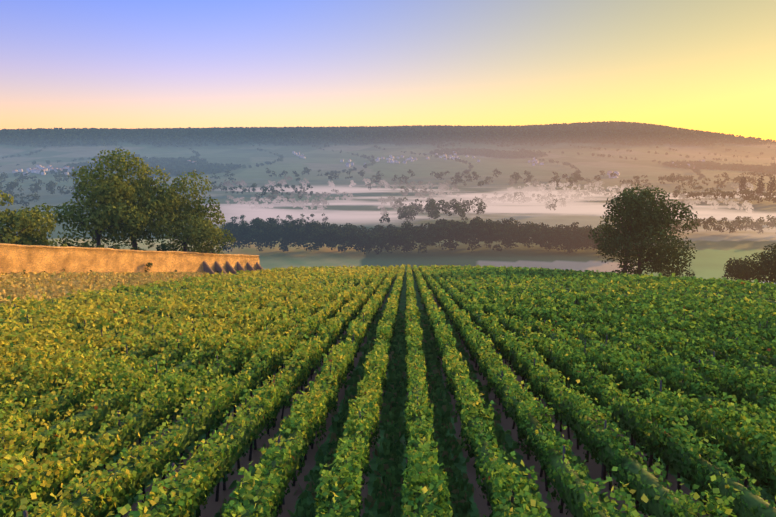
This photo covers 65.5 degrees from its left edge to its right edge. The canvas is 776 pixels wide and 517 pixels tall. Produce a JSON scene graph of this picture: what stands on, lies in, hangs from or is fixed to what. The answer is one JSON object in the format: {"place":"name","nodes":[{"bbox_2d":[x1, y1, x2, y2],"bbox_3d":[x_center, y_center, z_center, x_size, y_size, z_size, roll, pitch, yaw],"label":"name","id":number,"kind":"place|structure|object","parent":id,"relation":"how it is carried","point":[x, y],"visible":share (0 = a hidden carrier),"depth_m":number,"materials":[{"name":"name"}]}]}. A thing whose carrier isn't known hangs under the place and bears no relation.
{"place":"outdoors","nodes":[
{"label":"outdoors","id":0,"kind":"place"},
{"bbox_2d":[1,277,767,516],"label":"vine posts","id":1,"kind":"object","parent":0,"point":[25,513],"visible":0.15,"depth_m":21.33,"materials":[{"name":"brown wood"}]},
{"bbox_2d":[0,123,775,516],"bbox_3d":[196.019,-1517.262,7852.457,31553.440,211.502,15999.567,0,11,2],"label":"terrain","id":2,"kind":"structure","parent":0,"point":[716,249],"depth_m":839.94,"materials":[{"name":"green plant"}]},
{"bbox_2d":[0,271,239,306],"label":"bank grass","id":3,"kind":"structure","parent":2,"relation":"on","point":[32,283],"depth_m":71.34,"materials":[{"name":"yellow plant"}]},
{"bbox_2d":[23,262,219,273],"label":"weed leaves","id":4,"kind":"object","parent":2,"relation":"on","point":[149,264],"visible":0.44,"depth_m":91.67,"materials":[{"name":"green plant"}]},
{"bbox_2d":[0,243,263,274],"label":"stone wall","id":5,"kind":"structure","parent":2,"relation":"on","point":[16,258],"depth_m":85.56,"materials":[{"name":"brown stone"}]},
{"bbox_2d":[12,151,704,177],"bbox_3d":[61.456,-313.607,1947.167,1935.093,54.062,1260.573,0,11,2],"label":"village houses","id":6,"kind":"structure","parent":2,"relation":"on","point":[40,167],"depth_m":1790.76,"materials":[{"name":"white"}]},
{"bbox_2d":[0,309,773,516],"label":"ground","id":7,"kind":"structure","parent":2,"relation":"on","point":[391,465],"depth_m":18.47,"materials":[{"name":"brown soil"}]},
{"bbox_2d":[0,264,775,516],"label":"vine","id":8,"kind":"object","parent":2,"relation":"on","point":[306,348],"depth_m":19.69,"materials":[{"name":"green plant"}]},
{"bbox_2d":[0,167,775,254],"bbox_3d":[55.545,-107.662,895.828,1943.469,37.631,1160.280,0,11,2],"label":"valley trees","id":9,"kind":"object","parent":2,"relation":"on","point":[284,233],"visible":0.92,"depth_m":547.80,"materials":[{"name":"green plant"}]},
{"bbox_2d":[0,121,775,179],"bbox_3d":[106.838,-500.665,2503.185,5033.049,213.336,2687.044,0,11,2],"label":"woods","id":10,"kind":"object","parent":2,"relation":"on","point":[184,165],"visible":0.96,"depth_m":2903.20,"materials":[{"name":"green plant"}]},
{"bbox_2d":[0,148,775,283],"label":"trees","id":11,"kind":"object","parent":2,"relation":"on","point":[649,219],"depth_m":103.84,"materials":[{"name":"green plant"}]},
{"bbox_2d":[0,0,775,140],"label":"sky","id":12,"kind":"structure","parent":0,"point":[703,65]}
]}

